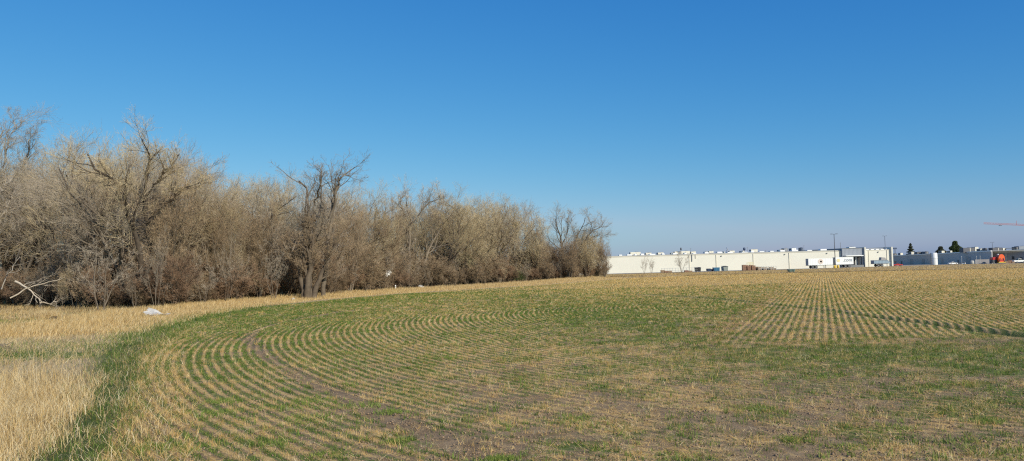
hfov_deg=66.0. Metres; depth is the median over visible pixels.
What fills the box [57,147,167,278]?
bare tree
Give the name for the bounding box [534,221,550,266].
bare tree
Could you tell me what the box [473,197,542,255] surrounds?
bare tree
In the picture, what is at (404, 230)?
bare tree
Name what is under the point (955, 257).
factory building
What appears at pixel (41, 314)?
dry tussock
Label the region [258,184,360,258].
bare tree
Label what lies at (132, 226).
bare tree
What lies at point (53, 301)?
fallen branch
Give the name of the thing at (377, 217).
bare tree
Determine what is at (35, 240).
bare tree
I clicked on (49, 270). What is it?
bare sapling
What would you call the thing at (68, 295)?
bare shrub
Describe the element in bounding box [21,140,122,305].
bare tree
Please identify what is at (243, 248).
bare tree
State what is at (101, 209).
bare tree
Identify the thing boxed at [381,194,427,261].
bare tree
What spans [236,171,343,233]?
bare tree
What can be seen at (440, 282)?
bare shrub
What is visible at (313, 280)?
bare shrub
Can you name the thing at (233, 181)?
bare tree
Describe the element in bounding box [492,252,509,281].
bare sapling
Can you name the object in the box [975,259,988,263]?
truck
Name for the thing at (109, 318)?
woodside grass
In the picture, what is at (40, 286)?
bare sapling
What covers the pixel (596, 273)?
bare shrub
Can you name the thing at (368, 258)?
bare sapling
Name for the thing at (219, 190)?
bare tree
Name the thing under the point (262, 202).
bare tree
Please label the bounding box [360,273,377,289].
bare shrub
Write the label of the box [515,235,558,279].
bare tree
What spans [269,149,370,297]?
bare tree
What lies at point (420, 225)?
bare tree
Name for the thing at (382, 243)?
bare tree
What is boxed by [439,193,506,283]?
bare tree
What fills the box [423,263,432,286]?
bare sapling
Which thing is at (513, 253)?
bare tree
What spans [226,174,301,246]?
bare tree
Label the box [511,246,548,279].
bare shrub
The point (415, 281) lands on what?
bare shrub
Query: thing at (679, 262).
bare tree
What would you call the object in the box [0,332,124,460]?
dry grass
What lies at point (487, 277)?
bare shrub
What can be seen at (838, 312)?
rut grass
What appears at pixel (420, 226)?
bare tree
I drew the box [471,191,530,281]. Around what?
bare tree
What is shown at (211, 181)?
bare tree
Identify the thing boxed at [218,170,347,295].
bare tree
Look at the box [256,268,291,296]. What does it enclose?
bare shrub
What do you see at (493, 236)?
bare tree
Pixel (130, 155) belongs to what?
bare tree
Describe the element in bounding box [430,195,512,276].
bare tree
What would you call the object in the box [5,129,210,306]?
bare tree
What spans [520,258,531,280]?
bare sapling
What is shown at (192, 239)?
bare tree
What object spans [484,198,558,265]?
bare tree
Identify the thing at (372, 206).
bare tree
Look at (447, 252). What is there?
bare tree
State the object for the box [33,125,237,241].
bare tree
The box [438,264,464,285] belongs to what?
bare shrub
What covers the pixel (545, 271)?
bare shrub
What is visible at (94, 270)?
bare tree
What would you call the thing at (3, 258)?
bare shrub
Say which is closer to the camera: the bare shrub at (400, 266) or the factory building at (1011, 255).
the bare shrub at (400, 266)
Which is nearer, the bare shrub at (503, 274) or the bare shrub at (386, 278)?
the bare shrub at (386, 278)
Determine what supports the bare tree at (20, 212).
on the field
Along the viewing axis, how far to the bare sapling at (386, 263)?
91.54 m
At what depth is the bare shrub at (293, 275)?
77.17 m
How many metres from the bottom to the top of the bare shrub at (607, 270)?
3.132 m
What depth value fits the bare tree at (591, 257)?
135.59 m
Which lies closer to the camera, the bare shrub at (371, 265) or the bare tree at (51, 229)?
the bare tree at (51, 229)
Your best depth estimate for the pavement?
284.41 m
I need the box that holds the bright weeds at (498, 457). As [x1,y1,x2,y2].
[89,350,1023,460]
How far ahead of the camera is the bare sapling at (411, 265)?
99.31 m
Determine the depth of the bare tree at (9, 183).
99.77 m
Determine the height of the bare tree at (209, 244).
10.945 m
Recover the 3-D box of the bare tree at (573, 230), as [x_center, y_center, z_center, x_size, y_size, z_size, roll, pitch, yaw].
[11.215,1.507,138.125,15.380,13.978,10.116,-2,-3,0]
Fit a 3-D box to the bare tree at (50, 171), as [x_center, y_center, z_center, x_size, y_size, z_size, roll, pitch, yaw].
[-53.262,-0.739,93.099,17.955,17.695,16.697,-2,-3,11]
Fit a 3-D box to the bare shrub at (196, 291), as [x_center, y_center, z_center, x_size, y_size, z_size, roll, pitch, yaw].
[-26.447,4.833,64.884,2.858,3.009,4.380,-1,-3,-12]
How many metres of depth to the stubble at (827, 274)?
92.47 m
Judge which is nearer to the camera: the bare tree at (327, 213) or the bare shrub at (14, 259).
the bare shrub at (14, 259)
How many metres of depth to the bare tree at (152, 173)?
73.76 m
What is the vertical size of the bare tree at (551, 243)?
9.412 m
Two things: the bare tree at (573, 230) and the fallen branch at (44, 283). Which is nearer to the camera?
the fallen branch at (44, 283)
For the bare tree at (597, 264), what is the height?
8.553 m
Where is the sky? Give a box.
[0,0,1023,255]
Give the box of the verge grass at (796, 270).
[580,263,1023,277]
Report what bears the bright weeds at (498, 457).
on the field
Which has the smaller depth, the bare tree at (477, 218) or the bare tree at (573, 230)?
the bare tree at (477, 218)
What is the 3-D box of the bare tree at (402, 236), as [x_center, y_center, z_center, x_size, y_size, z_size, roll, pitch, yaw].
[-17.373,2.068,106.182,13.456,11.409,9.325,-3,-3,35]
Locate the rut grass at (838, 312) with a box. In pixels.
[661,294,1021,335]
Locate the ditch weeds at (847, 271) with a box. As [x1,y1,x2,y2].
[685,267,1015,275]
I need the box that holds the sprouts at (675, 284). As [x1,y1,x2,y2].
[334,268,1023,300]
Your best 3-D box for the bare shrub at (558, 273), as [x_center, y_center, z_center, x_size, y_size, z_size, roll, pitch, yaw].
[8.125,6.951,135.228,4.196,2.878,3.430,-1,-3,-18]
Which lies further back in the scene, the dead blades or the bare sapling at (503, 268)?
the bare sapling at (503, 268)
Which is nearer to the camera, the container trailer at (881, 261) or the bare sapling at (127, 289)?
the bare sapling at (127, 289)
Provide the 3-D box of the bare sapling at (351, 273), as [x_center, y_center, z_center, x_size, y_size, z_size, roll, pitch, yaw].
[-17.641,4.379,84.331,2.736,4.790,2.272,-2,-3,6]
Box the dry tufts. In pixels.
[0,303,267,405]
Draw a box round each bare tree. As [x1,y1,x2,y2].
[0,102,68,304]
[0,134,115,303]
[0,136,70,303]
[0,140,130,265]
[0,150,73,253]
[0,150,75,253]
[0,151,60,265]
[0,159,65,251]
[0,161,152,263]
[0,169,67,277]
[0,173,42,247]
[0,197,53,268]
[1,134,62,252]
[3,150,177,243]
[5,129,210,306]
[17,129,181,247]
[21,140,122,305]
[22,119,141,306]
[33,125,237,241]
[39,104,214,306]
[47,127,216,250]
[50,168,127,304]
[54,138,202,206]
[56,263,71,303]
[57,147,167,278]
[63,217,146,309]
[70,134,175,243]
[80,136,229,254]
[102,134,229,221]
[113,157,236,262]
[114,159,254,234]
[116,159,211,304]
[120,158,231,257]
[120,167,247,302]
[144,163,265,301]
[169,175,236,253]
[176,181,258,279]
[181,160,254,223]
[184,182,251,300]
[188,175,271,299]
[199,170,283,255]
[208,189,249,298]
[215,183,296,227]
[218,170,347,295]
[222,175,298,244]
[226,172,320,294]
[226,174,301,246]
[234,190,293,297]
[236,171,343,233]
[251,166,381,251]
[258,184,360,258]
[263,180,340,247]
[265,182,330,245]
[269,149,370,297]
[274,207,349,297]
[288,185,363,252]
[301,181,410,273]
[318,188,381,290]
[324,190,368,243]
[327,181,413,254]
[338,177,403,260]
[350,194,410,288]
[350,196,392,290]
[361,209,426,271]
[364,201,427,270]
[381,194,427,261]
[382,197,445,257]
[387,174,450,286]
[388,200,446,260]
[391,186,452,256]
[393,181,476,286]
[401,188,497,285]
[418,188,488,261]
[425,195,473,265]
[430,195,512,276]
[438,198,503,283]
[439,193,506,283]
[460,193,532,282]
[460,202,522,252]
[467,211,510,261]
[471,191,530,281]
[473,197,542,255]
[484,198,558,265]
[487,205,552,280]
[496,200,551,253]
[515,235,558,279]
[518,212,551,279]
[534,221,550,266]
[540,230,563,258]
[544,201,617,276]
[556,231,586,276]
[566,228,589,261]
[572,227,602,276]
[575,235,606,276]
[590,235,607,271]
[595,240,611,276]
[674,253,688,271]
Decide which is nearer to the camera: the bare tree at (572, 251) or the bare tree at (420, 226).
the bare tree at (420, 226)
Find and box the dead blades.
[0,321,208,460]
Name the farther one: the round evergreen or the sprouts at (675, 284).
the round evergreen
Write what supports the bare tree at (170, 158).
on the field
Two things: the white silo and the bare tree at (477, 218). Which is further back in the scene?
the white silo
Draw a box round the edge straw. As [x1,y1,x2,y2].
[98,335,200,460]
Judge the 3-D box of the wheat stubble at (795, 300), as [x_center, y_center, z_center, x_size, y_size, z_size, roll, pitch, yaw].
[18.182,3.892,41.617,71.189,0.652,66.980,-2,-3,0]
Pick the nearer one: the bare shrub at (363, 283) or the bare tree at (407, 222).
the bare shrub at (363, 283)
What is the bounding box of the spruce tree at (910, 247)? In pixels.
[906,243,914,254]
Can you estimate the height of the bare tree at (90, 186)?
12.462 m
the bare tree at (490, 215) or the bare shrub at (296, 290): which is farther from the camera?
the bare tree at (490, 215)
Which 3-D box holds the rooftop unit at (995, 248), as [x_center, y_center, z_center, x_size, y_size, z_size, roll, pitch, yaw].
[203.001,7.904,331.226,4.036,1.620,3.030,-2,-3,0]
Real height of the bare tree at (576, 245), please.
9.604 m
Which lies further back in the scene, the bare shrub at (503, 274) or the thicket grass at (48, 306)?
the bare shrub at (503, 274)
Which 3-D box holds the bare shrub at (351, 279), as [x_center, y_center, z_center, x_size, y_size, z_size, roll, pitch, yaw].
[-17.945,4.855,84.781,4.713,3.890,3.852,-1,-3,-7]
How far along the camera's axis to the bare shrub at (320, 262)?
79.47 m
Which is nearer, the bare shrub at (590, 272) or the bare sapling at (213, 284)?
the bare sapling at (213, 284)
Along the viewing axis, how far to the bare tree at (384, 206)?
106.31 m
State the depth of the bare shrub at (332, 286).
78.14 m
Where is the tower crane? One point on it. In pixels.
(1006, 223)
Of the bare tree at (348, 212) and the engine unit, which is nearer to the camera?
the bare tree at (348, 212)
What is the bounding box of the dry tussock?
[15,309,64,319]
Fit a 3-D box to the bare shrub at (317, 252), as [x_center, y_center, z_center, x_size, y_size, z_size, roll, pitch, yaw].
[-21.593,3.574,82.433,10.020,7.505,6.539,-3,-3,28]
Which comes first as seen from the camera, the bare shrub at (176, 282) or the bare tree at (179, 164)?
the bare shrub at (176, 282)
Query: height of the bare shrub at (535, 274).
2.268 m
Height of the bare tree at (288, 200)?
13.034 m
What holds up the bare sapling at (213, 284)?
on the field
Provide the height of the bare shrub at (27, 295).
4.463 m
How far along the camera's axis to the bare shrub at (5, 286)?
73.62 m
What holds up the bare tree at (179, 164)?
on the field
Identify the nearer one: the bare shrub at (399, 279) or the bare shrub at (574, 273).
the bare shrub at (399, 279)
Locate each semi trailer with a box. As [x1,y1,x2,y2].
[806,258,832,267]
[832,257,853,267]
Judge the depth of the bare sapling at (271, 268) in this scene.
70.07 m
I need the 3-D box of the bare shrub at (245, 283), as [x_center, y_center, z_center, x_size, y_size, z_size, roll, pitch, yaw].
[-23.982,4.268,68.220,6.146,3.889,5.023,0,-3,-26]
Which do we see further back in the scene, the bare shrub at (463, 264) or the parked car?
the parked car
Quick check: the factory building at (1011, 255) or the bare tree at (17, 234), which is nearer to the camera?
the bare tree at (17, 234)
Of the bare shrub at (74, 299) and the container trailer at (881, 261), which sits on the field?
the bare shrub at (74, 299)
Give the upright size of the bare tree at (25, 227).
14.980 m
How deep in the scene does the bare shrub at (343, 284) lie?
82.22 m
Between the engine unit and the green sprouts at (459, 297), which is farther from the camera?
the engine unit
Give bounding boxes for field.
[0,263,1023,460]
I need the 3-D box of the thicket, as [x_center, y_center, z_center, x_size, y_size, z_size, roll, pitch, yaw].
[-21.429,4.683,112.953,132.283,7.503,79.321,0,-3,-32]
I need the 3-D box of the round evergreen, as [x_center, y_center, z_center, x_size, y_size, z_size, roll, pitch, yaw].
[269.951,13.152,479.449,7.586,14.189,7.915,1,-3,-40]
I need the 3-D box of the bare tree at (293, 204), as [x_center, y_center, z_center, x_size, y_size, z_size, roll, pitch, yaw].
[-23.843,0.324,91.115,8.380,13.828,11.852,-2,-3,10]
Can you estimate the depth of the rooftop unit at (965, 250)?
344.76 m
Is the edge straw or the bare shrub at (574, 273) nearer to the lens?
the edge straw
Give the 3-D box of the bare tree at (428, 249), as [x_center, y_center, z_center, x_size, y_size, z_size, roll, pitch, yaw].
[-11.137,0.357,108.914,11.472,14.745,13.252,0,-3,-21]
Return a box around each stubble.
[97,279,1023,460]
[318,268,1023,301]
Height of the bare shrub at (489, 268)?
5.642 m
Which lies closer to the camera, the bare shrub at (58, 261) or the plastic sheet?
the plastic sheet
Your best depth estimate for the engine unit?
296.68 m
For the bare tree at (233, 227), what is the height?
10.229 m
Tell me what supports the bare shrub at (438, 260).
on the field
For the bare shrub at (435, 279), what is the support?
on the field
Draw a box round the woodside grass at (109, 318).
[0,276,626,337]
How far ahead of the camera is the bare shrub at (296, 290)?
77.79 m
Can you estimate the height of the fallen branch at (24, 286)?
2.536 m
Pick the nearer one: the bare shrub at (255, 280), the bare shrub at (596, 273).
the bare shrub at (255, 280)
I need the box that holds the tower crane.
[984,221,1023,225]
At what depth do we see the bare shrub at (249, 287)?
73.00 m
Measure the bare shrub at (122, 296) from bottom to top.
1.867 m
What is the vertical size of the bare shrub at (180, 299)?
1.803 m
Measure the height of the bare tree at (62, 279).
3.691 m
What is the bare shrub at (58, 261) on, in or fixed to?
on the field
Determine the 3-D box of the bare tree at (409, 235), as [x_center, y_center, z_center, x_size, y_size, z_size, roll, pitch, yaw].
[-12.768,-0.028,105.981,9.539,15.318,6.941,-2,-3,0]
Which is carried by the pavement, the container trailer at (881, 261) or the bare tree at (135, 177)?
the container trailer at (881, 261)
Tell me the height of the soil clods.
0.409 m
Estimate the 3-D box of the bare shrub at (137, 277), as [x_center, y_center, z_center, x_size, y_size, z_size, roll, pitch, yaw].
[-27.513,4.245,61.235,5.487,3.489,4.485,-2,-3,8]
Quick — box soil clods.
[104,312,1023,460]
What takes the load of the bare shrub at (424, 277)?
on the field
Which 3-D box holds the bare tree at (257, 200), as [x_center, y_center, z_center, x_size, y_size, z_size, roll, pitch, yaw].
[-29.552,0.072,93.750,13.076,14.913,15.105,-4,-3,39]
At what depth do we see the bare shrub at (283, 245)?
81.04 m
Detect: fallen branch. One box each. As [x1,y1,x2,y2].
[0,249,30,288]
[10,267,88,298]
[14,277,46,306]
[39,295,66,309]
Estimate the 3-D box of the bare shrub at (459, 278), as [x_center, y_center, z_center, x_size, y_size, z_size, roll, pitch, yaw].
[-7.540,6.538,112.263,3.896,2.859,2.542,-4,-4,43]
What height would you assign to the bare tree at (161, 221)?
12.152 m
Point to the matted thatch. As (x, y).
(35, 336)
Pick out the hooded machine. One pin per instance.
(1000, 258)
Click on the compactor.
(724, 268)
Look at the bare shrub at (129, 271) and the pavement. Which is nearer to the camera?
the bare shrub at (129, 271)
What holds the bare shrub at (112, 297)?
on the field
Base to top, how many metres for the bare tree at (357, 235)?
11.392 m
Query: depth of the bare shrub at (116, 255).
64.22 m
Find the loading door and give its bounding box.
[965,256,970,263]
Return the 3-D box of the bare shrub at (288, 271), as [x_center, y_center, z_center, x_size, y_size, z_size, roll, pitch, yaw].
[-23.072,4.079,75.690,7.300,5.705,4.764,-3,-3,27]
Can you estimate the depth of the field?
15.99 m
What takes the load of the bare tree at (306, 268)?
on the field
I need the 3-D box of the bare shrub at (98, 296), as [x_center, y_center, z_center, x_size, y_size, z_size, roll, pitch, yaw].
[-32.575,4.313,63.212,3.903,3.796,3.190,-1,-3,-16]
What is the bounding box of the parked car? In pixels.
[1012,258,1023,262]
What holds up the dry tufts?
on the field
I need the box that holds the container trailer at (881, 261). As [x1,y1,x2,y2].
[871,257,889,266]
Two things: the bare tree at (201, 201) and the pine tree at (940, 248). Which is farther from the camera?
the pine tree at (940, 248)
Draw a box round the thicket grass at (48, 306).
[0,293,355,322]
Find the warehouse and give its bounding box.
[589,247,892,273]
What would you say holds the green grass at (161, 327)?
on the field
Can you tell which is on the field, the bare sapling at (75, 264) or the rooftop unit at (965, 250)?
the bare sapling at (75, 264)
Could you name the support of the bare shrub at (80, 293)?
on the field
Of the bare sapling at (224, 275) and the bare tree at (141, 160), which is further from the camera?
the bare tree at (141, 160)
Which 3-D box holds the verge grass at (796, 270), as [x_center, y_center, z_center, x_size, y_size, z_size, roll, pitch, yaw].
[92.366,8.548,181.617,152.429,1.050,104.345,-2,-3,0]
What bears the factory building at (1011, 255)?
on the pavement
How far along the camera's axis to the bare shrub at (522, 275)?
129.98 m
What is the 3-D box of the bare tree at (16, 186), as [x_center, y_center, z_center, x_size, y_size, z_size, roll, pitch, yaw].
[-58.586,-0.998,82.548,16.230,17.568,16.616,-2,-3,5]
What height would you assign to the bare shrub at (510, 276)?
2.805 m
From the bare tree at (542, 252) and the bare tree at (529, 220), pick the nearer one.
the bare tree at (542, 252)
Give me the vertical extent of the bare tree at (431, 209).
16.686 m
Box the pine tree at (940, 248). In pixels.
[935,246,946,252]
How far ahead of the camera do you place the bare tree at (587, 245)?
138.95 m
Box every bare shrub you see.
[0,266,30,304]
[0,268,33,305]
[1,243,31,300]
[3,278,36,305]
[5,246,77,277]
[6,264,52,306]
[36,275,61,305]
[41,255,91,305]
[44,241,116,303]
[50,283,79,305]
[57,261,121,306]
[64,231,188,305]
[78,261,130,307]
[106,286,126,306]
[108,256,159,304]
[112,285,134,305]
[120,265,189,306]
[123,283,164,306]
[129,250,205,305]
[171,292,188,303]
[182,271,207,302]
[193,282,221,300]
[198,258,270,299]
[204,274,241,301]
[214,257,261,299]
[234,231,303,262]
[239,258,273,296]
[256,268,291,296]
[257,247,306,295]
[276,235,342,288]
[278,251,304,294]
[284,282,301,294]
[296,267,348,293]
[296,273,316,293]
[301,247,341,292]
[319,239,393,290]
[327,266,355,292]
[333,259,365,292]
[349,263,381,289]
[360,258,390,289]
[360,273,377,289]
[375,250,417,288]
[375,271,394,288]
[389,268,412,288]
[401,270,423,287]
[409,264,432,285]
[411,256,450,284]
[412,255,451,286]
[414,255,455,285]
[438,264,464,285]
[452,268,467,284]
[454,253,506,283]
[461,260,486,283]
[480,270,493,282]
[483,256,514,281]
[505,266,518,281]
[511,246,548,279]
[519,269,528,280]
[525,247,555,278]
[528,268,541,278]
[537,259,555,278]
[543,241,565,276]
[551,263,566,278]
[553,258,581,278]
[565,263,581,277]
[579,263,598,276]
[593,264,603,276]
[595,264,612,276]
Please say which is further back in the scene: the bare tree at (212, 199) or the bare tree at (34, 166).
the bare tree at (34, 166)
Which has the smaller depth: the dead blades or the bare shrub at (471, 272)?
the dead blades
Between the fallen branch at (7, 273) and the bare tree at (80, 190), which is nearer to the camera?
the fallen branch at (7, 273)
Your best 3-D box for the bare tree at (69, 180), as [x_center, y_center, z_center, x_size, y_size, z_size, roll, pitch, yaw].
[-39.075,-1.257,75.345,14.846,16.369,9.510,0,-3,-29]
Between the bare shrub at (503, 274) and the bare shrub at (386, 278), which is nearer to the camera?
the bare shrub at (386, 278)
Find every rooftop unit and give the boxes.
[959,247,974,252]
[988,247,1001,250]
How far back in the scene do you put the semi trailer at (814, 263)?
284.64 m
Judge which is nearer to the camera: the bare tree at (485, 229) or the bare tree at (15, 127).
the bare tree at (15, 127)
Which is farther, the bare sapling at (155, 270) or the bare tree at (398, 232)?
the bare tree at (398, 232)
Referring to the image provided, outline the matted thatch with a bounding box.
[0,299,288,391]
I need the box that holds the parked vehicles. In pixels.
[661,267,697,271]
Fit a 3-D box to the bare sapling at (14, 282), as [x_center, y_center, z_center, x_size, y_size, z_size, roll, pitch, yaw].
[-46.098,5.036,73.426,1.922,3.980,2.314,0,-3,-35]
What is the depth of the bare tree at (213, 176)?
67.98 m
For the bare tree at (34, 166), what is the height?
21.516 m
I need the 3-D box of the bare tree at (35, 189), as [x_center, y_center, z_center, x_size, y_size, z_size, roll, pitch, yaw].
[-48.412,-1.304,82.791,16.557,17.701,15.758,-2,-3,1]
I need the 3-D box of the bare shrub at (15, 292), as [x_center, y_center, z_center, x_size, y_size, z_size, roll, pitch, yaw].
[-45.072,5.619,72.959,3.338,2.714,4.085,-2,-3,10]
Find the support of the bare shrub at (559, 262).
on the field
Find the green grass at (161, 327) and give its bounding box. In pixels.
[0,302,298,460]
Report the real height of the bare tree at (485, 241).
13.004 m
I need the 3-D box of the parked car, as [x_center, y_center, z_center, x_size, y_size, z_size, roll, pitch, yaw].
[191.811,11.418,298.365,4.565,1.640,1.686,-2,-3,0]
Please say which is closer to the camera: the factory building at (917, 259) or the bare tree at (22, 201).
the bare tree at (22, 201)
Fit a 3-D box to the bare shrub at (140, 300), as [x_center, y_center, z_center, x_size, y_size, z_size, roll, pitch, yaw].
[-27.896,4.898,60.639,3.936,2.499,2.569,1,-4,-43]
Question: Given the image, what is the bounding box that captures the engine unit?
[990,256,996,263]
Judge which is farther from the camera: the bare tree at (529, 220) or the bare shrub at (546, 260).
the bare tree at (529, 220)
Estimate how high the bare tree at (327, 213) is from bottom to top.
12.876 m
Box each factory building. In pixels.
[893,254,930,264]
[937,250,1023,263]
[992,249,1023,262]
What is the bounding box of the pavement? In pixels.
[613,263,1011,273]
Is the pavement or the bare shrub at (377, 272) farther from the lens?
the pavement
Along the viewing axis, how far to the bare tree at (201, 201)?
70.72 m
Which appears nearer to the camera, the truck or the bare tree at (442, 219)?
the bare tree at (442, 219)
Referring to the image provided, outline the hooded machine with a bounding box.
[995,254,1005,262]
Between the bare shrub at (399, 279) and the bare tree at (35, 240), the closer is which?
the bare tree at (35, 240)
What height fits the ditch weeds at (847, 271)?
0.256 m
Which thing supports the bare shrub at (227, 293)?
on the field
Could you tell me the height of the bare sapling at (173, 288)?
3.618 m
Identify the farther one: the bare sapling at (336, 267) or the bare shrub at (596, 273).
the bare shrub at (596, 273)
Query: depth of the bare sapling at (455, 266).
110.39 m
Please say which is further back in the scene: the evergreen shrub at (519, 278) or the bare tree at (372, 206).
the evergreen shrub at (519, 278)
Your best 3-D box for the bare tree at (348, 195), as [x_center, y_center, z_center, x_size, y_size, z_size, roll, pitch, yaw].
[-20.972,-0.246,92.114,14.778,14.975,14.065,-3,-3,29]
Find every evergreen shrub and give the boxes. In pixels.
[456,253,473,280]
[508,270,525,279]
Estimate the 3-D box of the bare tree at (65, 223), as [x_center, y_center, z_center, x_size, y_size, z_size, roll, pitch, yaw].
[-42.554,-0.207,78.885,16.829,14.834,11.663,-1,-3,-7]
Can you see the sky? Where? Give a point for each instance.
(701, 126)
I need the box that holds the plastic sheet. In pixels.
[144,307,169,315]
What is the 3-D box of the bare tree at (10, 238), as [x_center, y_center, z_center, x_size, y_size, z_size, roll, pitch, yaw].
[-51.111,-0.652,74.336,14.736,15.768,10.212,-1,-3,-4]
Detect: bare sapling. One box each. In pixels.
[5,266,27,302]
[23,262,51,306]
[35,234,66,304]
[59,229,99,305]
[89,244,115,303]
[113,258,149,307]
[140,224,170,305]
[165,268,186,305]
[185,251,217,303]
[218,239,242,298]
[226,239,252,298]
[258,239,289,298]
[318,239,347,291]
[341,252,358,290]
[361,237,381,289]
[370,236,394,289]
[400,248,421,285]
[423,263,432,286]
[445,255,460,283]
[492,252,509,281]
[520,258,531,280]
[552,256,564,277]
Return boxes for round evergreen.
[949,241,962,251]
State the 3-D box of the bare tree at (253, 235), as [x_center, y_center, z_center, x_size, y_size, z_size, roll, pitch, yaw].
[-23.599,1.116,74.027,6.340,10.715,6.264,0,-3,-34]
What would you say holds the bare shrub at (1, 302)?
on the field
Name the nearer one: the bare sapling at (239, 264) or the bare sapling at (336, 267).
the bare sapling at (239, 264)
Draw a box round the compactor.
[721,266,727,270]
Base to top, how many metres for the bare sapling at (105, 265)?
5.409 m
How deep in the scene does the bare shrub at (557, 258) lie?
140.92 m
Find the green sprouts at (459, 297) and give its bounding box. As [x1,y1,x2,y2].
[91,277,1023,460]
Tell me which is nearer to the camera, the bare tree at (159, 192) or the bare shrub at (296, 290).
the bare tree at (159, 192)
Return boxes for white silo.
[930,253,937,264]
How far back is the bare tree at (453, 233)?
110.49 m
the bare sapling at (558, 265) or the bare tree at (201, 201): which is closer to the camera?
the bare tree at (201, 201)
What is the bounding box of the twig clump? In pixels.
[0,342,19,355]
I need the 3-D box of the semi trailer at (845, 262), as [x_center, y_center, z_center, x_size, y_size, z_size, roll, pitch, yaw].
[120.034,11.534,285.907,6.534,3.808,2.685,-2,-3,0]
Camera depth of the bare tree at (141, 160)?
91.31 m
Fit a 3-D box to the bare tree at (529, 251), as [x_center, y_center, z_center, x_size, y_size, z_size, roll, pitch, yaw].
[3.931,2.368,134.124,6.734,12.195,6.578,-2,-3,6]
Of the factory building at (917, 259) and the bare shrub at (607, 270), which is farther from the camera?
the factory building at (917, 259)
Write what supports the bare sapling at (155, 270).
on the field
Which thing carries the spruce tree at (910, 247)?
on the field
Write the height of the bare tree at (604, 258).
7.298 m
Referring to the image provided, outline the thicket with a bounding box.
[0,233,585,304]
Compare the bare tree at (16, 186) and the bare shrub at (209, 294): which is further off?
the bare tree at (16, 186)
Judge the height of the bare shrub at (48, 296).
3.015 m
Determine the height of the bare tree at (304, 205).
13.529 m
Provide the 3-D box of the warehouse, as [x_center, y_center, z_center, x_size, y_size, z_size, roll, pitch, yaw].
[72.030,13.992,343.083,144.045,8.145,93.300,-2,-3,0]
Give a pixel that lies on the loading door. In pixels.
(968, 259)
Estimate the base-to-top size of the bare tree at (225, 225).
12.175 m

